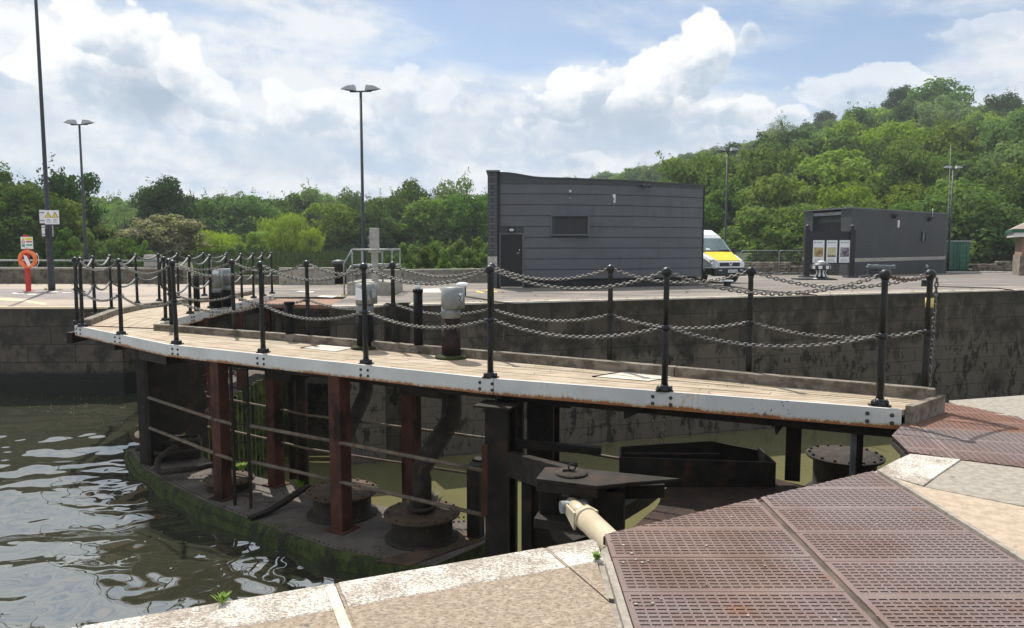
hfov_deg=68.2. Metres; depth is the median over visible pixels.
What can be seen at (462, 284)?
bollard
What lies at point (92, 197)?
tree
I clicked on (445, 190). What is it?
tree
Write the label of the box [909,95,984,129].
tree
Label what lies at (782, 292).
chain
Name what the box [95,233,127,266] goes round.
bush
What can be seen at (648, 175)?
tree
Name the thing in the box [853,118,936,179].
tree
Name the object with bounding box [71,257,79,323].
chain post
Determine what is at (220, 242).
tree
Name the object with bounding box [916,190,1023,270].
tree
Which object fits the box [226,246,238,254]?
bush
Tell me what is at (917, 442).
grating panel
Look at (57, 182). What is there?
tree
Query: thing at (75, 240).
bush
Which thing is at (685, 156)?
tree
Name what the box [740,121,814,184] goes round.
tree
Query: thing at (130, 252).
bush
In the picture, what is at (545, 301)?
coping
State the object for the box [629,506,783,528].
grating panel
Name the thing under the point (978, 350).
dock wall
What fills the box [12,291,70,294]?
white road marks
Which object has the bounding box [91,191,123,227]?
tree
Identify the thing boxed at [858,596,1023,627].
grating panel
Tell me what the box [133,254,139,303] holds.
chain post
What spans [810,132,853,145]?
tree
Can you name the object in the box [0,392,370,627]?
water
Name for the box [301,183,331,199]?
tree
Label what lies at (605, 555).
edge strip
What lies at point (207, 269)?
chain
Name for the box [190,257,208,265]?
rope
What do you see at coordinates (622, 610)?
grating kerb
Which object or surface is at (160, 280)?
rope
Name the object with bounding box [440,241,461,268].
bush
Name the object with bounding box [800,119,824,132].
tree
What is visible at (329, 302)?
steel bridge plate
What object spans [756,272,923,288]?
chain
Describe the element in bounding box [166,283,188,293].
chain
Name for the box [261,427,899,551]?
lock water
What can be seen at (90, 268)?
chain
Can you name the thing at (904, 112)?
tree
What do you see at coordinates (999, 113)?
tree
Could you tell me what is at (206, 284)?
rope
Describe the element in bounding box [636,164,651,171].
tree
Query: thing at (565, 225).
window
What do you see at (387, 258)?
bush
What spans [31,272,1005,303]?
weeds
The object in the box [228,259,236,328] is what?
chain post
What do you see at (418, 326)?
chain
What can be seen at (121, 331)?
chain post
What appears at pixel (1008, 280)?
quay apron
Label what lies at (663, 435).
chain
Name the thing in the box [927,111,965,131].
tree
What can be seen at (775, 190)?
tree
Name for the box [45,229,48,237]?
service door
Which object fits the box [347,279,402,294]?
concrete block
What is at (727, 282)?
bollard
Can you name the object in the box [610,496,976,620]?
grit
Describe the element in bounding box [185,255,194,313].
chain post
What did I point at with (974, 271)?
kerb stone
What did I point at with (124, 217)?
tree
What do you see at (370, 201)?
tree
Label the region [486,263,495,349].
chain post
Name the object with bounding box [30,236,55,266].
bush
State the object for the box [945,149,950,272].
aerial
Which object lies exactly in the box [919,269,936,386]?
chain post
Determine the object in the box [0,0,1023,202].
sky
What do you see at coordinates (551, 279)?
chain
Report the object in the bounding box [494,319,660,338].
chain
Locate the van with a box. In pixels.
[687,230,746,281]
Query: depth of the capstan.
38.06 m
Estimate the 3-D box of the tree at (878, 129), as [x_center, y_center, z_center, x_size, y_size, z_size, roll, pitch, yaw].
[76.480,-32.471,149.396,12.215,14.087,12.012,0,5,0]
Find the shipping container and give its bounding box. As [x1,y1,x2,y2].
[946,240,970,269]
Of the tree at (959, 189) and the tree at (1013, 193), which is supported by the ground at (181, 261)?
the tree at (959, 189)
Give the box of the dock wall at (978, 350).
[0,291,1023,464]
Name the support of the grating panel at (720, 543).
on the pit floor
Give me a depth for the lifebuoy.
25.35 m
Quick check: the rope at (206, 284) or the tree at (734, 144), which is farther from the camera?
the tree at (734, 144)
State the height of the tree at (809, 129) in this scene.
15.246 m
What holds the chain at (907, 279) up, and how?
hanging from the chain post at (885, 276)
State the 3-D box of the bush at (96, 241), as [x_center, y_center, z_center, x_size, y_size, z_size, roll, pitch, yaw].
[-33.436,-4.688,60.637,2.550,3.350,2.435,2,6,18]
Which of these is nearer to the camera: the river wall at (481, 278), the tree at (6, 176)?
the river wall at (481, 278)
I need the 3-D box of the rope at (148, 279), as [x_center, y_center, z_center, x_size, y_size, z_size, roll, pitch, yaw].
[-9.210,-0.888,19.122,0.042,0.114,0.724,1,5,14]
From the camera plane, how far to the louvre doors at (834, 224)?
48.24 m
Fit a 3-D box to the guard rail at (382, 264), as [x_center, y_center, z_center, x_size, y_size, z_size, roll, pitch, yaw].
[-4.540,-1.405,24.794,1.616,1.460,1.814,0,5,0]
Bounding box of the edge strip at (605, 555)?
[599,546,621,627]
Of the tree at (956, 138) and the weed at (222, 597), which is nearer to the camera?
the weed at (222, 597)
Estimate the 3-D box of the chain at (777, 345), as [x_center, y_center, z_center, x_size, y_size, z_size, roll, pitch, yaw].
[2.412,0.238,7.108,1.849,0.174,0.040,2,6,20]
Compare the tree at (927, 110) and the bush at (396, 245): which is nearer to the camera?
the bush at (396, 245)
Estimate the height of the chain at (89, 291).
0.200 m
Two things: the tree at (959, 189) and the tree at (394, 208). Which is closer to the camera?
the tree at (959, 189)
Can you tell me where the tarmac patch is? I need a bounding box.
[0,288,124,299]
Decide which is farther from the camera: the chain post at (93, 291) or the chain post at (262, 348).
the chain post at (93, 291)
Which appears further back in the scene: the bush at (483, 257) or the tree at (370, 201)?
the tree at (370, 201)
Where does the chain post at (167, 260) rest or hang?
on the lock gate at (336, 521)
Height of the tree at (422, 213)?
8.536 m
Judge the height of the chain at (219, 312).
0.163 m
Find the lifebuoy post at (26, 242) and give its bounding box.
[20,235,32,290]
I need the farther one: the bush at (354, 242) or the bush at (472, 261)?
the bush at (354, 242)
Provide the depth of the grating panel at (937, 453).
5.76 m
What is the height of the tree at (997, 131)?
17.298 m
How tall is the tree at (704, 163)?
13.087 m
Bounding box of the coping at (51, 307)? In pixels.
[0,307,117,308]
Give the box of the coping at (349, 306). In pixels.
[336,304,382,307]
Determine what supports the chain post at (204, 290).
on the quay surface
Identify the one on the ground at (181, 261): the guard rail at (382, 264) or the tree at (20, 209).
the tree at (20, 209)
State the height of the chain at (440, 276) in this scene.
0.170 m
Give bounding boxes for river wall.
[0,267,186,283]
[191,275,279,297]
[279,267,334,297]
[344,268,486,305]
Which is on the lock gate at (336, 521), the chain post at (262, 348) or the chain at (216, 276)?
the chain post at (262, 348)
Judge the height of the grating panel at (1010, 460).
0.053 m
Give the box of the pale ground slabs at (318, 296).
[296,291,336,297]
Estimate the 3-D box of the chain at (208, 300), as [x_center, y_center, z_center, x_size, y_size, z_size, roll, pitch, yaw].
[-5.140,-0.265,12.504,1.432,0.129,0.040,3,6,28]
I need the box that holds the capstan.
[791,261,836,279]
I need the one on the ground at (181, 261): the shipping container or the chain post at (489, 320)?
the shipping container
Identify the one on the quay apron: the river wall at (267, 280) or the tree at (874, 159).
the river wall at (267, 280)
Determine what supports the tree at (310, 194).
on the ground at (181, 261)
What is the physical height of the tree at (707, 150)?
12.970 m
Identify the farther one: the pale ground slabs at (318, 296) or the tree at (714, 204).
the tree at (714, 204)
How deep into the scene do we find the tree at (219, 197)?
130.07 m
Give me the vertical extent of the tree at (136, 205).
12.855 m
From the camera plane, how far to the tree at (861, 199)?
83.59 m
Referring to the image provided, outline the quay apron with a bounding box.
[0,271,1023,288]
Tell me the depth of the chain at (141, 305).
11.64 m
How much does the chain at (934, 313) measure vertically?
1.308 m
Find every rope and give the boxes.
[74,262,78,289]
[77,258,92,269]
[94,257,109,265]
[95,281,110,290]
[111,256,135,265]
[112,277,136,287]
[137,255,156,259]
[139,276,157,280]
[158,261,162,286]
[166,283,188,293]
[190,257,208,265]
[191,280,209,288]
[211,256,225,262]
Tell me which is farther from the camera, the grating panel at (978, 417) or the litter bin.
the litter bin
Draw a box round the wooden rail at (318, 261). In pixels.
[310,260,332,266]
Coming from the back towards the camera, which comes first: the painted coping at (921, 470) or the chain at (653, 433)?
the chain at (653, 433)
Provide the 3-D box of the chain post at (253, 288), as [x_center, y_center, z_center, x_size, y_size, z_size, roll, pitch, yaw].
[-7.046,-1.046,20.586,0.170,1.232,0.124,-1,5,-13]
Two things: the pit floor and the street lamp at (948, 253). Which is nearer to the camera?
the pit floor
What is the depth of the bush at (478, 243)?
51.86 m
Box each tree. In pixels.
[0,161,9,194]
[0,168,39,231]
[0,184,76,266]
[5,152,58,192]
[20,198,94,251]
[41,166,108,240]
[80,220,154,251]
[89,191,111,225]
[91,189,126,226]
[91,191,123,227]
[103,193,137,229]
[104,213,214,259]
[108,198,138,229]
[118,186,166,235]
[126,174,209,240]
[163,190,199,245]
[186,188,241,248]
[193,229,247,252]
[203,192,230,218]
[205,187,283,243]
[226,191,246,212]
[239,195,271,202]
[245,231,269,250]
[246,198,295,217]
[250,208,313,253]
[270,192,320,233]
[281,190,300,200]
[289,224,324,252]
[290,177,340,234]
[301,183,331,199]
[306,201,365,249]
[329,186,369,241]
[347,204,400,248]
[365,188,389,243]
[370,196,430,247]
[383,177,427,240]
[393,194,469,248]
[430,166,473,232]
[434,184,487,248]
[594,170,613,178]
[614,163,650,180]
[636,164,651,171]
[637,165,661,181]
[650,165,661,176]
[655,150,737,226]
[658,153,680,181]
[677,153,695,161]
[685,152,712,166]
[693,152,729,178]
[694,146,720,156]
[704,168,772,241]
[709,141,741,158]
[716,148,751,163]
[717,134,801,221]
[717,200,823,265]
[729,132,789,187]
[734,161,820,248]
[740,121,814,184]
[741,140,755,151]
[748,127,871,192]
[756,128,786,141]
[765,111,801,137]
[778,136,887,229]
[798,121,820,134]
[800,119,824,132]
[803,178,885,222]
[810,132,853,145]
[812,109,837,128]
[814,111,877,143]
[819,118,837,130]
[825,193,877,208]
[836,102,885,141]
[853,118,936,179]
[854,105,895,123]
[854,128,923,195]
[870,136,955,201]
[871,94,925,128]
[874,174,944,209]
[876,112,926,132]
[880,84,922,110]
[885,97,932,120]
[888,191,963,239]
[893,76,991,113]
[907,176,1023,243]
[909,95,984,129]
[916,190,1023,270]
[918,114,990,175]
[922,124,941,139]
[927,108,1003,145]
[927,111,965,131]
[932,142,980,179]
[938,159,1013,189]
[949,110,1009,146]
[968,161,1023,258]
[973,106,1023,163]
[976,140,1023,171]
[981,87,1023,115]
[985,109,1011,116]
[998,108,1023,121]
[1000,160,1023,203]
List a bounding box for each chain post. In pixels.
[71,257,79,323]
[76,257,87,326]
[90,256,97,315]
[107,255,114,309]
[115,258,126,334]
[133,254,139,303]
[156,253,161,300]
[160,256,168,320]
[165,258,172,324]
[168,260,183,344]
[175,253,180,298]
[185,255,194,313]
[201,253,207,295]
[207,254,213,308]
[223,254,226,267]
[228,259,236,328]
[238,253,243,300]
[251,253,256,297]
[256,261,270,352]
[260,253,266,295]
[269,252,274,293]
[302,260,310,334]
[358,263,373,364]
[388,261,396,341]
[482,265,498,378]
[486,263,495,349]
[604,265,616,359]
[655,267,673,391]
[742,267,755,371]
[867,269,891,406]
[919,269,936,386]
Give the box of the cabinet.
[144,255,161,266]
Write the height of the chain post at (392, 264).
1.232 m
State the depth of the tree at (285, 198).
126.52 m
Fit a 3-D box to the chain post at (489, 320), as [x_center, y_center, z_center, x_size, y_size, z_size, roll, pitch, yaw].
[-0.237,0.083,8.203,0.170,1.232,0.124,1,5,15]
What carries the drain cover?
on the quay surface
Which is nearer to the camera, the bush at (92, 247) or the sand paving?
the sand paving
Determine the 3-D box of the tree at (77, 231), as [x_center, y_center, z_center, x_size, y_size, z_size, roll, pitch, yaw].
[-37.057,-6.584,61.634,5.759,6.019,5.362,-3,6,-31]
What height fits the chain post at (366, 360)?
1.232 m
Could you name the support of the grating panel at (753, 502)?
on the pit floor
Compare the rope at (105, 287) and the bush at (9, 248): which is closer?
the rope at (105, 287)
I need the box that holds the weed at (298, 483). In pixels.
[295,479,303,487]
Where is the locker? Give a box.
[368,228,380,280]
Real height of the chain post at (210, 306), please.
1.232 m
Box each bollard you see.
[456,282,468,295]
[721,280,732,285]
[921,278,926,285]
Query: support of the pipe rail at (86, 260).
on the river wall at (16, 275)
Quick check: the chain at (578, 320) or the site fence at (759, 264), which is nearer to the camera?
the chain at (578, 320)
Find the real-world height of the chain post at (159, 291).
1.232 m
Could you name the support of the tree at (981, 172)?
on the hill
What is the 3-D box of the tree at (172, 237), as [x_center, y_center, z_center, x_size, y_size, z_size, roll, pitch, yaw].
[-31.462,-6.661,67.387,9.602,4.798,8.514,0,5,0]
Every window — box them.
[550,215,588,235]
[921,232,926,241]
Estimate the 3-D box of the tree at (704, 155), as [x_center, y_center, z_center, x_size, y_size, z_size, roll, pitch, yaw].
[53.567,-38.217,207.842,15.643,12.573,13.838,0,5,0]
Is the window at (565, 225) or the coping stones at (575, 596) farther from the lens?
the window at (565, 225)
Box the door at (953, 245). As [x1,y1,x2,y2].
[946,242,956,269]
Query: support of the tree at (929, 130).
on the hill
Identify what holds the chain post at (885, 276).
on the lock gate at (336, 521)
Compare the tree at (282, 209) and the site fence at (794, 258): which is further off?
the tree at (282, 209)
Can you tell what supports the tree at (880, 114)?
on the hill
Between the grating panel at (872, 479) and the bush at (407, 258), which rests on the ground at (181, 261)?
the bush at (407, 258)
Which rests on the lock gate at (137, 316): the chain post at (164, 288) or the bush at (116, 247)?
the chain post at (164, 288)
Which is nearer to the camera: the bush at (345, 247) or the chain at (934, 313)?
the chain at (934, 313)
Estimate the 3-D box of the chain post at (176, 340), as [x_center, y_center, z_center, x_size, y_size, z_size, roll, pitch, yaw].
[-4.914,-0.174,11.011,0.170,1.232,0.124,0,6,3]
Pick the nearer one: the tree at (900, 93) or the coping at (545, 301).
the coping at (545, 301)
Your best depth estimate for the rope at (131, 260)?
18.14 m
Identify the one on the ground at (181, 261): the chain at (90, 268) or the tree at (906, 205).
the tree at (906, 205)
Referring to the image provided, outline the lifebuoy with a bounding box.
[18,250,38,268]
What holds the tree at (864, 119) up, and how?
on the hill
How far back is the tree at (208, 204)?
101.70 m
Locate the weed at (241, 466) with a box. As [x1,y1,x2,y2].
[236,462,247,469]
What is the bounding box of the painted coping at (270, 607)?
[73,539,602,627]
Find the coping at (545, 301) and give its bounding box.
[409,289,1023,305]
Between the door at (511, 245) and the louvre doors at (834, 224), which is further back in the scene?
the louvre doors at (834, 224)
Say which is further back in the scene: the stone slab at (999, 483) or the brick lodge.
the brick lodge
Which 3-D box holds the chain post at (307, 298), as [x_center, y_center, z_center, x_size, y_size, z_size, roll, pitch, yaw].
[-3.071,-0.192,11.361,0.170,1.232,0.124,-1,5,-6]
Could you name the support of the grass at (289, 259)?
on the ground at (181, 261)
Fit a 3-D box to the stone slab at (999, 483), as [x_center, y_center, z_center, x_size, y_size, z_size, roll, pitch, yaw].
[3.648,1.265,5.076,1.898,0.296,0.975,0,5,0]
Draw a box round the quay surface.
[0,289,1023,306]
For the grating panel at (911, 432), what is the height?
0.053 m
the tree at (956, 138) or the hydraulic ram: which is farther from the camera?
the tree at (956, 138)
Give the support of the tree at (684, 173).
on the hill
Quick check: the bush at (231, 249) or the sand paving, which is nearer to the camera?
the sand paving
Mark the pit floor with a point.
(897, 448)
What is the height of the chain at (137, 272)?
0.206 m
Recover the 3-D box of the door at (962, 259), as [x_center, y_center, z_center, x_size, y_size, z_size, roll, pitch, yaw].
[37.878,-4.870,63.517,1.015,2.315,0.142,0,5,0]
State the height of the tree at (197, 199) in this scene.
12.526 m
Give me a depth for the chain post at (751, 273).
8.02 m
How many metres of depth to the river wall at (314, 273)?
30.99 m
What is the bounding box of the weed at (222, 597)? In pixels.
[211,590,231,603]
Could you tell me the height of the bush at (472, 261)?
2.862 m
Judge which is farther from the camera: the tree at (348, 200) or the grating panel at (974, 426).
the tree at (348, 200)
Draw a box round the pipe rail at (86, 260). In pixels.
[0,260,211,267]
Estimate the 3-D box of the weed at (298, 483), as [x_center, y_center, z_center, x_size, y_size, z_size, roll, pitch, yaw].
[-3.139,2.498,11.278,0.202,0.170,0.211,-3,6,-31]
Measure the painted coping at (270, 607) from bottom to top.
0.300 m
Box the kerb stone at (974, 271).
[944,271,1004,272]
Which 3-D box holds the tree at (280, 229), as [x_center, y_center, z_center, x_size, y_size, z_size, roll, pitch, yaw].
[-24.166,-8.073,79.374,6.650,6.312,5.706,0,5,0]
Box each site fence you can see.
[740,250,782,274]
[779,250,803,274]
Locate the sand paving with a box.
[898,479,1023,555]
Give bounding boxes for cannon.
[860,264,895,277]
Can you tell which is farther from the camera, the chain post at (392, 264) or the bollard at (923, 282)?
the bollard at (923, 282)
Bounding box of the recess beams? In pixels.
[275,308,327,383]
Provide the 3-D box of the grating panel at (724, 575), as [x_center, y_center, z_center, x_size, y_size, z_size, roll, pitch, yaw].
[1.010,1.269,3.631,1.010,0.053,0.375,0,5,0]
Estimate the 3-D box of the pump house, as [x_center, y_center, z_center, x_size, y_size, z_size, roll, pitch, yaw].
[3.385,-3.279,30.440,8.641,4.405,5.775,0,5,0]
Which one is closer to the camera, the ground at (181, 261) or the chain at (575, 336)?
the chain at (575, 336)
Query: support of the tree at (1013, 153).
on the hill
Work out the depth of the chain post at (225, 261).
18.35 m
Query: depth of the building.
49.68 m
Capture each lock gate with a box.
[67,268,288,477]
[74,283,944,576]
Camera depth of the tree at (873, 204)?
74.08 m
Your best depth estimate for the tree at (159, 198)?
81.91 m
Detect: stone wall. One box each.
[744,262,814,274]
[969,264,1001,270]
[994,261,1012,270]
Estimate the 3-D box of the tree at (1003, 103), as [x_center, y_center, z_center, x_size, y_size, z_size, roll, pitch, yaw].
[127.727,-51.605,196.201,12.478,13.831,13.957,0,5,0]
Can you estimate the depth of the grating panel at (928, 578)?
3.59 m
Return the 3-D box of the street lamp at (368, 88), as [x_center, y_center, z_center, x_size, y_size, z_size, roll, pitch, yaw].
[-5.865,-4.987,29.654,1.560,7.771,0.380,0,5,0]
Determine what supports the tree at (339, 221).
on the ground at (181, 261)
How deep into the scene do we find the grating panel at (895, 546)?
3.95 m
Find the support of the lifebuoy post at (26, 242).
on the tarmac patch
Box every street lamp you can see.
[63,119,94,266]
[341,85,379,278]
[716,147,739,241]
[944,166,962,270]
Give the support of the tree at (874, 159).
on the hill
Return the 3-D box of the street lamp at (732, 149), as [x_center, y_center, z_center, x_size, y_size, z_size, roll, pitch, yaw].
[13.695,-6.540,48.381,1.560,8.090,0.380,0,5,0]
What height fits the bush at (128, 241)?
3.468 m
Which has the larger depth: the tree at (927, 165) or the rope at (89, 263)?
the tree at (927, 165)
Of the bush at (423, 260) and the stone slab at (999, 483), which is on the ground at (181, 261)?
the bush at (423, 260)
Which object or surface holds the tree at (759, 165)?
on the hill
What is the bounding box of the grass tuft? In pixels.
[592,549,600,559]
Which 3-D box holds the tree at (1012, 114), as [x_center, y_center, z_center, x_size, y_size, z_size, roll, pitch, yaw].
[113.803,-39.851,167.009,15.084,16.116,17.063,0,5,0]
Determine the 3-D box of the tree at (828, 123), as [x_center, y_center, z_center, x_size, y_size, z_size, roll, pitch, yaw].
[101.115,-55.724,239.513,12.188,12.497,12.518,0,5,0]
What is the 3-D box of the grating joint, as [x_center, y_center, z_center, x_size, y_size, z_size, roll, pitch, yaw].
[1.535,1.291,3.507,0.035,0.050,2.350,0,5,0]
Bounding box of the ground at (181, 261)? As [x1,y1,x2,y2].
[0,247,717,282]
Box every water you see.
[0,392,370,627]
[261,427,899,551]
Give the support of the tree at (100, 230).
on the ground at (181, 261)
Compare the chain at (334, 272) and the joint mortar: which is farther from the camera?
the chain at (334, 272)
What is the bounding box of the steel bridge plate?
[256,299,341,308]
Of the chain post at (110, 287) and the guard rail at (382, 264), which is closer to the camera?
the chain post at (110, 287)
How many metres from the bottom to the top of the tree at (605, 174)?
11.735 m
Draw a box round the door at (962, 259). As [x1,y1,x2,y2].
[956,242,969,269]
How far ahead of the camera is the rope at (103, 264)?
16.32 m
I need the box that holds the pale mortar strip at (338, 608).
[325,586,351,627]
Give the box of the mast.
[34,0,58,290]
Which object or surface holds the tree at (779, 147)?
on the hill
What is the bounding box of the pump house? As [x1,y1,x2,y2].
[486,170,704,287]
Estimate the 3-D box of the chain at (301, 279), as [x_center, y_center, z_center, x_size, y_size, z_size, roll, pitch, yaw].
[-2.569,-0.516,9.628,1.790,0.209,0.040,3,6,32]
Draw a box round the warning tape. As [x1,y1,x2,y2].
[925,298,933,307]
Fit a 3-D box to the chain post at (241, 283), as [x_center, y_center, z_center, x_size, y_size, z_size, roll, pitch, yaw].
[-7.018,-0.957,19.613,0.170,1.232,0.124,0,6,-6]
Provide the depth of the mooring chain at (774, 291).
25.50 m
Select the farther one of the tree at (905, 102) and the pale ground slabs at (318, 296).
the tree at (905, 102)
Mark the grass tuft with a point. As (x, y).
(596, 555)
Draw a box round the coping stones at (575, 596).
[237,562,617,627]
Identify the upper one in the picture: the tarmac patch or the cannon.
the cannon
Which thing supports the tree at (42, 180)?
on the ground at (181, 261)
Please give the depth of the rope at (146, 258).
19.06 m
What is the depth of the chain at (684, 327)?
8.38 m
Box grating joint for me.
[759,501,885,627]
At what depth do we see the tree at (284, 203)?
115.93 m
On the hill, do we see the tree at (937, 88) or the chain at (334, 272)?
the tree at (937, 88)
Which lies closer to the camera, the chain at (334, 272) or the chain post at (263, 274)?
the chain at (334, 272)
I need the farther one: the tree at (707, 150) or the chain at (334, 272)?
the tree at (707, 150)
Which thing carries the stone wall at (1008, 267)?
on the ground at (181, 261)
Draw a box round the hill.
[731,246,1012,270]
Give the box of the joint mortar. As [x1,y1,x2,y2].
[78,548,568,627]
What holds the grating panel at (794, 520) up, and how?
on the pit floor
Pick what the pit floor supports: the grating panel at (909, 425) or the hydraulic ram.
the grating panel at (909, 425)
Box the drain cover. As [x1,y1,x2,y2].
[423,288,440,292]
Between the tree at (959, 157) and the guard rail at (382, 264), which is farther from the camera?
the tree at (959, 157)
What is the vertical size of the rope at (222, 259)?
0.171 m
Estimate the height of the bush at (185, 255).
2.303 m
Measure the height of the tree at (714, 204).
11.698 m
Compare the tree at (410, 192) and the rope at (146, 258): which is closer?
the rope at (146, 258)
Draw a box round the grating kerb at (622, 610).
[605,470,1023,627]
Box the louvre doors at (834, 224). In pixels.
[815,219,840,274]
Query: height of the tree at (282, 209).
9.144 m
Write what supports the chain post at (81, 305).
on the lock gate at (336, 521)
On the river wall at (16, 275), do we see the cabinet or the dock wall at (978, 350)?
the cabinet
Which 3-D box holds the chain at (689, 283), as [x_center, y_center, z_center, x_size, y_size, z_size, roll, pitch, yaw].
[1.841,-0.411,8.405,1.530,0.169,0.040,3,6,30]
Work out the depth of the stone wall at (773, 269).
49.91 m
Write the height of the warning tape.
0.090 m
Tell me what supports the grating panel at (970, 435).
on the pit floor
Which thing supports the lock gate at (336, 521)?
attached to the near lock wall
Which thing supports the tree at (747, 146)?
on the hill
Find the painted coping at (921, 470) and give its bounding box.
[875,454,960,486]
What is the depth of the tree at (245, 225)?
103.17 m
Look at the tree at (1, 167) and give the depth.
65.87 m
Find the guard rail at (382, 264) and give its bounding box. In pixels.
[343,249,400,294]
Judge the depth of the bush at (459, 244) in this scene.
55.13 m
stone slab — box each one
[925,461,1023,506]
[949,395,1023,419]
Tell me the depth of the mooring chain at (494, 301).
20.54 m
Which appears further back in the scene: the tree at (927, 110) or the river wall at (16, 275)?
the tree at (927, 110)
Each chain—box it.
[78,284,93,295]
[79,260,115,271]
[81,290,116,301]
[118,262,169,274]
[120,295,170,307]
[171,294,229,301]
[175,263,228,270]
[175,263,256,277]
[176,300,258,313]
[234,262,303,272]
[235,296,304,305]
[262,265,359,281]
[263,305,360,320]
[308,264,388,275]
[309,300,389,310]
[367,266,485,285]
[367,311,485,328]
[395,265,485,277]
[395,304,486,315]
[465,296,519,304]
[493,270,661,290]
[494,267,606,280]
[494,309,606,322]
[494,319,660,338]
[613,315,745,329]
[614,268,746,284]
[651,420,654,443]
[662,419,665,443]
[670,327,876,348]
[671,272,879,295]
[730,286,816,295]
[754,323,922,339]
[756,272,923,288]
[890,274,929,281]
[929,276,938,386]
[939,286,1013,290]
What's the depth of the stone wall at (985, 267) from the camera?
64.43 m
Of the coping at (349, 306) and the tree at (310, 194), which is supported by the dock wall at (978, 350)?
the coping at (349, 306)
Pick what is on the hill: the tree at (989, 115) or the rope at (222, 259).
the tree at (989, 115)
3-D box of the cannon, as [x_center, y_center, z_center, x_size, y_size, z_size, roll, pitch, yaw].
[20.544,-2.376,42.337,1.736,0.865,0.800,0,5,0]
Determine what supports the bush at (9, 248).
on the ground at (181, 261)
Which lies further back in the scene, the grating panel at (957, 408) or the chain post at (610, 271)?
the chain post at (610, 271)
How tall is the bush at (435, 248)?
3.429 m
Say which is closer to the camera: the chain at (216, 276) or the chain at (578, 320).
the chain at (578, 320)
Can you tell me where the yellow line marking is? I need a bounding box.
[0,298,45,304]
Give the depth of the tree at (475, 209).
95.64 m
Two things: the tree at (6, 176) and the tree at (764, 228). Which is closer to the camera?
the tree at (6, 176)
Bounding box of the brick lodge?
[1005,223,1023,275]
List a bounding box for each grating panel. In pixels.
[605,529,811,560]
[612,558,844,593]
[623,592,879,627]
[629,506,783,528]
[727,499,761,505]
[761,488,932,509]
[772,508,970,533]
[795,532,1016,562]
[803,471,899,487]
[824,561,1023,597]
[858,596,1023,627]
[892,427,931,437]
[892,436,944,449]
[901,422,919,427]
[904,448,954,458]
[916,419,1023,432]
[921,428,1023,443]
[928,412,1023,423]
[934,438,1023,454]
[945,404,1003,413]
[947,450,1023,467]
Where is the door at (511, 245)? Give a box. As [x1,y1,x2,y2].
[501,235,521,286]
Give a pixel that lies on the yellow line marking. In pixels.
(22, 300)
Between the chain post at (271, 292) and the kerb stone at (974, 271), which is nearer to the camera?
the chain post at (271, 292)
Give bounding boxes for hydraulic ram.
[559,497,615,549]
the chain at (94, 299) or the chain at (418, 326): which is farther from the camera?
the chain at (94, 299)
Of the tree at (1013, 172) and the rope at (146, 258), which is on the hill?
the tree at (1013, 172)
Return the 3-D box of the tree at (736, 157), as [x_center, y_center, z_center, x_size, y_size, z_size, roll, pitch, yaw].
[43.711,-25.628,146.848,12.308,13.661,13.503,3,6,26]
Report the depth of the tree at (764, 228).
73.54 m
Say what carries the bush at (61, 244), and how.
on the ground at (181, 261)
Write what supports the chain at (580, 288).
hanging from the chain post at (489, 320)
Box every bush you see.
[0,228,20,266]
[6,246,43,266]
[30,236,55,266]
[53,227,79,266]
[64,235,82,262]
[77,232,101,266]
[88,236,107,254]
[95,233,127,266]
[99,240,111,266]
[122,233,137,265]
[125,241,143,266]
[133,240,154,266]
[175,250,194,258]
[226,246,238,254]
[235,243,248,254]
[249,245,259,251]
[328,242,357,251]
[343,239,361,249]
[378,254,402,268]
[379,240,397,251]
[386,242,407,248]
[394,242,416,268]
[401,242,420,267]
[412,246,438,268]
[428,236,443,267]
[434,248,451,268]
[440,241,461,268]
[444,236,466,264]
[451,247,487,268]
[466,236,482,258]
[474,252,487,268]
[479,242,487,254]
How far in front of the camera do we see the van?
33.09 m
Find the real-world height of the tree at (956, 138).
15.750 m
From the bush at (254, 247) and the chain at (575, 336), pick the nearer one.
the chain at (575, 336)
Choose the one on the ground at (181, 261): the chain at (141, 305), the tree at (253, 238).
the tree at (253, 238)
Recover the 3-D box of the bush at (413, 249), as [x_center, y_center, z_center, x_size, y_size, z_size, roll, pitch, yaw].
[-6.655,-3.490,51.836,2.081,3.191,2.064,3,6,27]
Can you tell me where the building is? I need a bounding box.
[802,207,948,275]
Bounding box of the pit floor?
[891,442,908,456]
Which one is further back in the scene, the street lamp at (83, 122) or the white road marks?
the street lamp at (83, 122)
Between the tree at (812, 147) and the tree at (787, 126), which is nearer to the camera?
the tree at (812, 147)
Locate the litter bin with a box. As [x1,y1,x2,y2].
[331,260,346,283]
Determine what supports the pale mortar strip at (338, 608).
on the coping stones at (575, 596)
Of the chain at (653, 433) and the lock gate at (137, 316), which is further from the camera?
the lock gate at (137, 316)
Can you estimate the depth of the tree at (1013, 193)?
80.37 m
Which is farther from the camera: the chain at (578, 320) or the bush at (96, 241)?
the bush at (96, 241)
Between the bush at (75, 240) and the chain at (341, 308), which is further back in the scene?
the bush at (75, 240)
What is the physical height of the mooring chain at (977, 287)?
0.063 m
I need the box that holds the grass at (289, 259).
[192,246,462,297]
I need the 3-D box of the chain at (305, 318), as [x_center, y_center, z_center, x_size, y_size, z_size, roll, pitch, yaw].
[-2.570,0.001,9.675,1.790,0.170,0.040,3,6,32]
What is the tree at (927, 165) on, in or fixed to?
on the hill

